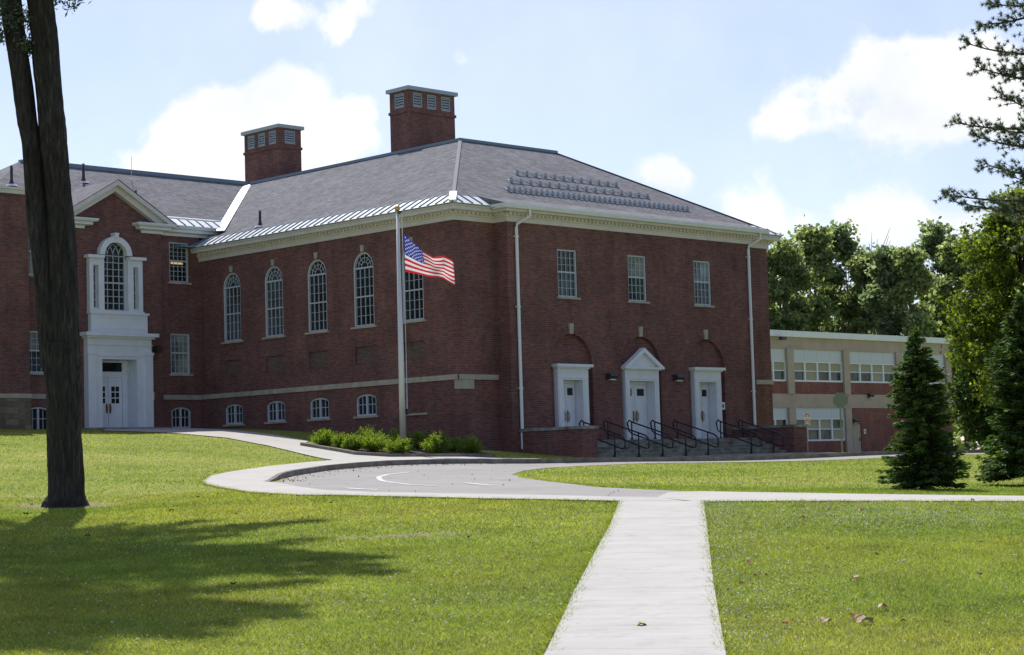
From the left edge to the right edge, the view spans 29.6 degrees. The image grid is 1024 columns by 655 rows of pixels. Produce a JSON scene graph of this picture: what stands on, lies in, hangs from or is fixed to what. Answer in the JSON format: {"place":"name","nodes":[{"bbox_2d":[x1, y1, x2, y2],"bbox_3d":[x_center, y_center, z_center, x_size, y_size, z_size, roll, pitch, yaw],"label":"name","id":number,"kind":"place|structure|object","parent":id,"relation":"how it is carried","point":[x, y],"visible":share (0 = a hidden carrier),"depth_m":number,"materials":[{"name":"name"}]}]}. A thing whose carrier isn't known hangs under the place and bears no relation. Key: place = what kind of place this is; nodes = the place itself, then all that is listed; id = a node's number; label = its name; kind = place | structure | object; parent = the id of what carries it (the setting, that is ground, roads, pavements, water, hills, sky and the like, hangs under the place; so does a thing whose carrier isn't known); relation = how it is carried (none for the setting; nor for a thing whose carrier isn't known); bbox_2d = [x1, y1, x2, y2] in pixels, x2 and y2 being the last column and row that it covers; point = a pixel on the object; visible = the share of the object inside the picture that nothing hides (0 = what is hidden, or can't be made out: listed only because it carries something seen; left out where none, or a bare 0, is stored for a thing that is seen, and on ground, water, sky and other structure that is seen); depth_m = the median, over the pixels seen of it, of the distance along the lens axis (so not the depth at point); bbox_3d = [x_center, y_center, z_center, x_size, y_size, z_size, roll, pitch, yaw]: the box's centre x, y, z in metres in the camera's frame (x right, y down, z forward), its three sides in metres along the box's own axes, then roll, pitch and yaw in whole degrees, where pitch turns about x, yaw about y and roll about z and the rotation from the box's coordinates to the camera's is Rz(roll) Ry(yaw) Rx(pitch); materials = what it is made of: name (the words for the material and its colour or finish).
{"place":"outdoors","nodes":[
{"label":"outdoors","id":0,"kind":"place"},
{"bbox_2d":[0,428,1023,654],"bbox_3d":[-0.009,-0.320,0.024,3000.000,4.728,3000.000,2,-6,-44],"label":"ground","id":1,"kind":"structure","parent":0,"point":[173,464],"depth_m":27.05,"materials":[{"name":"green plant"}]},
{"bbox_2d":[0,0,90,507],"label":"twin trunk pine","id":2,"kind":"object","parent":1,"relation":"on","point":[50,217],"visible":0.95,"depth_m":39.78,"materials":[{"name":"brown plant"}]},
{"bbox_2d":[0,157,259,429],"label":"brick wing","id":3,"kind":"structure","parent":1,"relation":"on","point":[140,234],"depth_m":78.79,"materials":[{"name":"red brick"}]},
{"bbox_2d":[28,236,32,276],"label":"window","id":4,"kind":"structure","parent":3,"relation":"in","point":[30,258],"depth_m":76.21,"materials":[{"name":"grey glass"}]},
{"bbox_2d":[29,331,43,374],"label":"window","id":5,"kind":"structure","parent":3,"relation":"in","point":[35,368],"depth_m":76.06,"materials":[{"name":"grey glass"}]},
{"bbox_2d":[31,407,45,428],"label":"window","id":6,"kind":"structure","parent":3,"relation":"in","point":[38,414],"depth_m":75.91,"materials":[{"name":"glass"}]},
{"bbox_2d":[102,377,107,426],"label":"door","id":7,"kind":"structure","parent":3,"relation":"in","point":[105,379],"depth_m":78.28,"materials":[{"name":"white paint"}]},
{"bbox_2d":[108,377,121,426],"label":"door","id":8,"kind":"structure","parent":3,"relation":"in","point":[114,383],"depth_m":78.59,"materials":[{"name":"white paint"}]},
{"bbox_2d":[84,233,146,312],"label":"palladian window","id":9,"kind":"structure","parent":3,"relation":"in","point":[113,285],"depth_m":78.53,"materials":[{"name":"white paint"}]},
{"bbox_2d":[168,242,191,284],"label":"window","id":10,"kind":"structure","parent":3,"relation":"in","point":[178,274],"depth_m":81.08,"materials":[{"name":"glass"}]},
{"bbox_2d":[169,334,192,375],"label":"window","id":11,"kind":"structure","parent":3,"relation":"in","point":[180,358],"depth_m":80.83,"materials":[{"name":"grey glass"}]},
{"bbox_2d":[172,407,190,427],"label":"window","id":12,"kind":"structure","parent":3,"relation":"in","point":[180,415],"depth_m":80.55,"materials":[{"name":"white glass"}]},
{"bbox_2d":[104,428,683,500],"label":"walk","id":13,"kind":"structure","parent":1,"relation":"on","point":[251,479],"depth_m":50.90,"materials":[{"name":"concrete"}]},
{"bbox_2d":[300,442,493,456],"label":"kerb","id":14,"kind":"structure","parent":1,"relation":"on","point":[397,455],"depth_m":63.30,"materials":[{"name":"concrete"}]},
{"bbox_2d":[316,444,493,454],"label":"mulch bed","id":15,"kind":"object","parent":1,"relation":"on","point":[417,450],"visible":0.33,"depth_m":65.62,"materials":[{"name":"brown soil"}]},
{"bbox_2d":[309,428,335,446],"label":"shrub","id":16,"kind":"object","parent":15,"relation":"on","point":[322,437],"visible":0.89,"depth_m":67.01,"materials":[{"name":"green plant"}]},
{"bbox_2d":[331,431,348,448],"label":"shrub","id":17,"kind":"object","parent":15,"relation":"on","point":[337,440],"visible":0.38,"depth_m":65.83,"materials":[{"name":"green plant"}]},
{"bbox_2d":[340,432,364,449],"bbox_3d":[-5.322,3.833,65.014,0.951,0.709,0.923,-2,-4,10],"label":"shrub","id":18,"kind":"object","parent":15,"relation":"on","point":[348,444],"visible":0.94,"depth_m":64.83,"materials":[{"name":"green plant"}]},
{"bbox_2d":[354,431,389,450],"bbox_3d":[-4.586,3.813,64.739,1.352,0.774,1.117,2,-6,-44],"label":"shrub","id":19,"kind":"object","parent":15,"relation":"on","point":[370,443],"visible":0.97,"depth_m":64.61,"materials":[{"name":"green plant"}]},
{"bbox_2d":[357,424,386,440],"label":"shrub","id":20,"kind":"object","parent":15,"relation":"on","point":[367,431],"visible":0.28,"depth_m":66.69,"materials":[{"name":"green plant"}]},
{"bbox_2d":[385,426,412,443],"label":"shrub","id":21,"kind":"object","parent":15,"relation":"on","point":[392,436],"visible":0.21,"depth_m":67.37,"materials":[{"name":"green plant"}]},
{"bbox_2d":[383,434,415,452],"bbox_3d":[-3.760,3.882,64.328,1.039,0.708,1.133,-2,-4,8],"label":"shrub","id":22,"kind":"object","parent":15,"relation":"on","point":[399,445],"visible":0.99,"depth_m":64.17,"materials":[{"name":"green plant"}]},
{"bbox_2d":[394,205,408,438],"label":"flagpole","id":23,"kind":"object","parent":15,"relation":"on","point":[403,412],"visible":0.89,"depth_m":66.29,"materials":[{"name":"silver metal"}]},
{"bbox_2d":[404,235,454,284],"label":"flag","id":24,"kind":"object","parent":23,"relation":"attached to","point":[418,260],"visible":1,"depth_m":66.69,"materials":[{"name":"multicoloured fabric"}]},
{"bbox_2d":[409,428,431,448],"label":"shrub","id":25,"kind":"object","parent":15,"relation":"on","point":[418,438],"visible":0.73,"depth_m":67.33,"materials":[{"name":"green plant"}]},
{"bbox_2d":[419,430,454,452],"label":"shrub","id":26,"kind":"object","parent":15,"relation":"on","point":[437,444],"visible":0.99,"depth_m":65.10,"materials":[{"name":"green plant"}]},
{"bbox_2d":[447,436,463,450],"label":"shrub","id":27,"kind":"object","parent":15,"relation":"on","point":[455,441],"visible":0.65,"depth_m":66.47,"materials":[{"name":"green plant"}]},
{"bbox_2d":[456,434,485,453],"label":"shrub","id":28,"kind":"object","parent":15,"relation":"on","point":[470,445],"visible":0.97,"depth_m":65.31,"materials":[{"name":"green plant"}]},
{"bbox_2d":[109,85,808,457],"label":"brick hall","id":29,"kind":"structure","parent":1,"relation":"on","point":[563,307],"depth_m":75.97,"materials":[{"name":"brick"}]},
{"bbox_2d":[221,273,242,343],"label":"window","id":30,"kind":"structure","parent":29,"relation":"in","point":[232,298],"depth_m":80.12,"materials":[{"name":"grey paint"}]},
{"bbox_2d":[223,404,244,426],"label":"window","id":31,"kind":"structure","parent":29,"relation":"in","point":[234,412],"depth_m":79.67,"materials":[{"name":"grey paint"}]},
{"bbox_2d":[262,266,285,339],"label":"window","id":32,"kind":"structure","parent":29,"relation":"in","point":[273,278],"depth_m":78.11,"materials":[{"name":"white glass"}]},
{"bbox_2d":[264,401,286,423],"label":"window","id":33,"kind":"structure","parent":29,"relation":"in","point":[276,409],"depth_m":77.65,"materials":[{"name":"grey paint"}]},
{"bbox_2d":[305,259,329,334],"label":"window","id":34,"kind":"structure","parent":29,"relation":"in","point":[317,290],"depth_m":76.11,"materials":[{"name":"white glass"}]},
{"bbox_2d":[307,398,330,420],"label":"window","id":35,"kind":"structure","parent":29,"relation":"in","point":[319,406],"depth_m":75.69,"materials":[{"name":"grey paint"}]},
{"bbox_2d":[351,252,376,329],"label":"window","id":36,"kind":"structure","parent":29,"relation":"in","point":[363,264],"depth_m":74.10,"materials":[{"name":"glass"}]},
{"bbox_2d":[353,394,378,418],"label":"window","id":37,"kind":"structure","parent":29,"relation":"in","point":[366,404],"depth_m":73.66,"materials":[{"name":"white glass"}]},
{"bbox_2d":[402,250,426,323],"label":"window","id":38,"kind":"structure","parent":29,"relation":"in","point":[413,312],"depth_m":72.05,"materials":[{"name":"glass"}]},
{"bbox_2d":[405,391,425,412],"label":"blocked window","id":39,"kind":"structure","parent":29,"relation":"in","point":[416,399],"depth_m":71.57,"materials":[{"name":"brick"}]},
{"bbox_2d":[564,383,565,426],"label":"door","id":40,"kind":"structure","parent":29,"relation":"in","point":[564,383],"depth_m":73.29,"materials":[{"name":"white paint"}]},
{"bbox_2d":[556,249,580,299],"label":"window","id":41,"kind":"structure","parent":29,"relation":"in","point":[566,259],"depth_m":73.48,"materials":[{"name":"white glass"}]},
{"bbox_2d":[565,383,575,425],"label":"door","id":42,"kind":"structure","parent":29,"relation":"in","point":[569,387],"depth_m":73.50,"materials":[{"name":"white paint"}]},
{"bbox_2d":[579,420,625,456],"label":"handrail","id":43,"kind":"object","parent":29,"relation":"attached to","point":[614,433],"visible":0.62,"depth_m":70.43,"materials":[{"name":"black metal"}]},
{"bbox_2d":[603,420,649,456],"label":"handrail","id":44,"kind":"object","parent":29,"relation":"attached to","point":[638,444],"visible":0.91,"depth_m":71.63,"materials":[{"name":"black metal"}]},
{"bbox_2d":[630,384,635,438],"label":"door","id":45,"kind":"structure","parent":29,"relation":"in","point":[633,416],"depth_m":75.93,"materials":[{"name":"white paint"}]},
{"bbox_2d":[627,255,649,303],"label":"window","id":46,"kind":"structure","parent":29,"relation":"in","point":[636,264],"depth_m":76.24,"materials":[{"name":"grey glass"}]},
{"bbox_2d":[634,384,647,438],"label":"door","id":47,"kind":"structure","parent":29,"relation":"in","point":[640,402],"depth_m":76.26,"materials":[{"name":"white paint"}]},
{"bbox_2d":[627,420,673,456],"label":"handrail","id":48,"kind":"object","parent":29,"relation":"attached to","point":[662,445],"visible":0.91,"depth_m":72.52,"materials":[{"name":"black metal"}]},
{"bbox_2d":[650,419,696,455],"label":"handrail","id":49,"kind":"object","parent":29,"relation":"attached to","point":[685,432],"visible":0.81,"depth_m":73.47,"materials":[{"name":"black metal"}]},
{"bbox_2d":[672,419,718,454],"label":"handrail","id":50,"kind":"object","parent":29,"relation":"on","point":[707,443],"visible":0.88,"depth_m":74.39,"materials":[{"name":"black metal"}]},
{"bbox_2d":[693,260,714,307],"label":"window","id":51,"kind":"structure","parent":29,"relation":"in","point":[702,292],"depth_m":78.99,"materials":[{"name":"grey glass"}]},
{"bbox_2d":[700,385,709,437],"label":"door","id":52,"kind":"structure","parent":29,"relation":"in","point":[704,406],"depth_m":78.97,"materials":[{"name":"white paint"}]},
{"bbox_2d":[715,419,761,453],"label":"handrail","id":53,"kind":"object","parent":29,"relation":"attached to","point":[751,432],"visible":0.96,"depth_m":76.27,"materials":[{"name":"black metal"}]},
{"bbox_2d":[738,419,783,452],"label":"handrail","id":54,"kind":"object","parent":29,"relation":"attached to","point":[772,431],"visible":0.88,"depth_m":77.17,"materials":[{"name":"black metal"}]},
{"bbox_2d":[0,500,1023,654],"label":"clover flowers","id":55,"kind":"object","parent":1,"relation":"on","point":[903,504],"visible":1,"depth_m":24.80,"materials":[{"name":"beige plant"}]},
{"bbox_2d":[263,449,989,481],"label":"kerb","id":56,"kind":"structure","parent":1,"relation":"on","point":[280,475],"depth_m":63.23,"materials":[{"name":"concrete"}]},
{"bbox_2d":[276,453,1022,501],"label":"drive","id":57,"kind":"structure","parent":1,"relation":"on","point":[460,477],"depth_m":47.03,"materials":[{"name":"concrete"}]},
{"bbox_2d":[376,472,431,485],"bbox_3d":[-2.716,3.702,47.537,1.112,0.330,12.496,-1,-4,-6],"label":"road marking","id":58,"kind":"object","parent":57,"relation":"on","point":[379,478],"visible":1,"depth_m":48.30,"materials":[{"name":"white paint"}]},
{"bbox_2d":[272,462,618,492],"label":"leaf litter","id":59,"kind":"object","parent":57,"relation":"on","point":[353,468],"visible":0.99,"depth_m":52.51,"materials":[{"name":"brown plant"}]},
{"bbox_2d":[768,260,782,329],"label":"deciduous tree","id":60,"kind":"object","parent":1,"relation":"on","point":[771,276],"visible":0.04,"depth_m":140.80,"materials":[{"name":"green plant"}]},
{"bbox_2d":[767,232,824,330],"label":"deciduous tree","id":61,"kind":"object","parent":1,"relation":"on","point":[797,312],"visible":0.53,"depth_m":141.09,"materials":[{"name":"green plant"}]},
{"bbox_2d":[804,413,809,450],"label":"parking sign","id":62,"kind":"object","parent":1,"relation":"on","point":[807,417],"visible":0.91,"depth_m":92.05,"materials":[{"name":"grey metal"}]},
{"bbox_2d":[777,214,847,332],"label":"deciduous tree","id":63,"kind":"object","parent":1,"relation":"on","point":[820,254],"visible":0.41,"depth_m":144.93,"materials":[{"name":"green plant"}]},
{"bbox_2d":[820,617,831,622],"bbox_3d":[2.917,2.710,17.999,0.114,0.054,0.095,-2,-4,-1],"label":"fallen leaf","id":64,"kind":"object","parent":1,"relation":"on","point":[823,619],"visible":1,"depth_m":17.99,"materials":[{"name":"beige plant"}]},
{"bbox_2d":[833,393,847,451],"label":"sign post","id":65,"kind":"object","parent":1,"relation":"on","point":[840,400],"visible":0.88,"depth_m":95.10,"materials":[{"name":"grey"}]},
{"bbox_2d":[811,218,873,332],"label":"deciduous tree","id":66,"kind":"object","parent":1,"relation":"on","point":[845,245],"visible":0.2,"depth_m":149.06,"materials":[{"name":"green plant"}]},
{"bbox_2d":[832,249,877,333],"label":"deciduous tree","id":67,"kind":"object","parent":1,"relation":"on","point":[863,322],"visible":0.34,"depth_m":145.23,"materials":[{"name":"green plant"}]},
{"bbox_2d":[850,613,861,618],"bbox_3d":[3.234,2.710,18.254,0.116,0.051,0.103,-1,-4,-8],"label":"fallen leaf","id":68,"kind":"object","parent":1,"relation":"on","point":[854,616],"visible":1,"depth_m":18.23,"materials":[{"name":"brown plant"}]},
{"bbox_2d":[770,330,952,452],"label":"annex building","id":69,"kind":"structure","parent":1,"relation":"on","point":[813,373],"depth_m":124.39,"materials":[{"name":"beige concrete"},{"name":"white paint"},{"name":"brick"}]},
{"bbox_2d":[771,361,785,380],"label":"window","id":70,"kind":"structure","parent":69,"relation":"in","point":[778,368],"depth_m":120.24,"materials":[{"name":"white glass"}]},
{"bbox_2d":[773,419,787,424],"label":"window","id":71,"kind":"structure","parent":69,"relation":"in","point":[776,421],"depth_m":120.01,"materials":[{"name":"white paint"}]},
{"bbox_2d":[794,361,842,381],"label":"window","id":72,"kind":"structure","parent":69,"relation":"in","point":[804,371],"depth_m":122.91,"materials":[{"name":"white glass"}]},
{"bbox_2d":[796,419,844,440],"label":"window","id":73,"kind":"structure","parent":69,"relation":"in","point":[818,429],"depth_m":123.09,"materials":[{"name":"beige glass"}]},
{"bbox_2d":[853,424,860,451],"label":"door","id":74,"kind":"structure","parent":69,"relation":"in","point":[856,427],"depth_m":125.40,"materials":[{"name":"grey"}]},
{"bbox_2d":[850,363,894,382],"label":"window","id":75,"kind":"structure","parent":69,"relation":"in","point":[859,372],"depth_m":126.97,"materials":[{"name":"white glass"}]},
{"bbox_2d":[905,366,944,383],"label":"window","id":76,"kind":"structure","parent":69,"relation":"in","point":[940,366],"depth_m":132.63,"materials":[{"name":"white paint"}]},
{"bbox_2d":[856,615,873,622],"bbox_3d":[3.280,2.701,17.955,0.195,0.064,0.163,2,-6,-44],"label":"fallen leaf","id":77,"kind":"object","parent":1,"relation":"on","point":[862,618],"visible":1,"depth_m":17.95,"materials":[{"name":"beige plant"}]},
{"bbox_2d":[869,229,890,250],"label":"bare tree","id":78,"kind":"object","parent":1,"relation":"on","point":[877,240],"visible":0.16,"depth_m":150.96,"materials":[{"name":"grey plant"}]},
{"bbox_2d":[857,242,907,335],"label":"deciduous tree","id":79,"kind":"object","parent":1,"relation":"on","point":[880,266],"visible":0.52,"depth_m":140.83,"materials":[{"name":"green plant"}]},
{"bbox_2d":[877,243,942,337],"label":"deciduous tree","id":80,"kind":"object","parent":1,"relation":"on","point":[909,264],"visible":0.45,"depth_m":139.03,"materials":[{"name":"green plant"}]},
{"bbox_2d":[875,324,971,490],"bbox_3d":[8.652,1.782,41.208,2.018,3.744,2.037,2,-6,-44],"label":"spruce tree","id":81,"kind":"object","parent":1,"relation":"on","point":[928,459],"visible":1,"depth_m":40.85,"materials":[{"name":"green plant"}]},
{"bbox_2d":[902,272,955,421],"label":"maple tree","id":82,"kind":"object","parent":1,"relation":"on","point":[921,297],"visible":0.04,"depth_m":151.30,"materials":[{"name":"green plant"}]},
{"bbox_2d":[902,216,957,337],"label":"deciduous tree","id":83,"kind":"object","parent":1,"relation":"on","point":[933,237],"visible":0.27,"depth_m":149.19,"materials":[{"name":"green plant"}]},
{"bbox_2d":[922,233,981,448],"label":"deciduous tree","id":84,"kind":"object","parent":1,"relation":"on","point":[945,285],"visible":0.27,"depth_m":145.07,"materials":[{"name":"green plant"}]},
{"bbox_2d":[952,408,978,449],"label":"distant wood","id":85,"kind":"object","parent":1,"relation":"on","point":[958,441],"visible":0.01,"depth_m":189.69,"materials":[{"name":"green plant"}]},
{"bbox_2d":[937,292,1008,449],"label":"dark tree","id":86,"kind":"object","parent":1,"relation":"on","point":[974,422],"visible":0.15,"depth_m":83.24,"materials":[{"name":"green plant"}]},
{"bbox_2d":[931,180,1023,411],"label":"maple tree","id":87,"kind":"object","parent":1,"relation":"on","point":[1002,270],"visible":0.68,"depth_m":76.63,"materials":[{"name":"green plant"}]},
{"bbox_2d":[932,0,1023,251],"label":"pine tree","id":88,"kind":"object","parent":1,"relation":"on","point":[1004,209],"visible":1,"depth_m":32.05,"materials":[{"name":"green plant"}]},
{"bbox_2d":[964,217,1013,301],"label":"deciduous tree","id":89,"kind":"object","parent":1,"relation":"on","point":[979,288],"visible":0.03,"depth_m":146.16,"materials":[{"name":"green plant"}]},
{"bbox_2d":[972,292,1023,482],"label":"spruce tree","id":90,"kind":"object","parent":1,"relation":"on","point":[1007,444],"visible":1,"depth_m":43.83,"materials":[{"name":"green plant"}]},
{"bbox_2d":[1002,278,1023,334],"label":"broad tree","id":91,"kind":"object","parent":1,"relation":"on","point":[1018,291],"visible":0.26,"depth_m":69.27,"materials":[{"name":"green plant"}]},
{"bbox_2d":[0,0,1023,448],"label":"sky","id":92,"kind":"structure","parent":0,"point":[769,114],"materials":[{"name":"blue"}]},
{"bbox_2d":[544,501,725,654],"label":"path","id":93,"kind":"structure","parent":0,"point":[651,560],"depth_m":20.70,"materials":[{"name":"concrete"}]},
{"bbox_2d":[603,452,845,457],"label":"forecourt","id":94,"kind":"structure","parent":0,"point":[758,454],"depth_m":74.13,"materials":[{"name":"concrete"}]},
{"bbox_2d":[659,491,1023,500],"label":"pavement","id":95,"kind":"structure","parent":0,"point":[722,496],"depth_m":35.63,"materials":[{"name":"concrete"}]}
]}

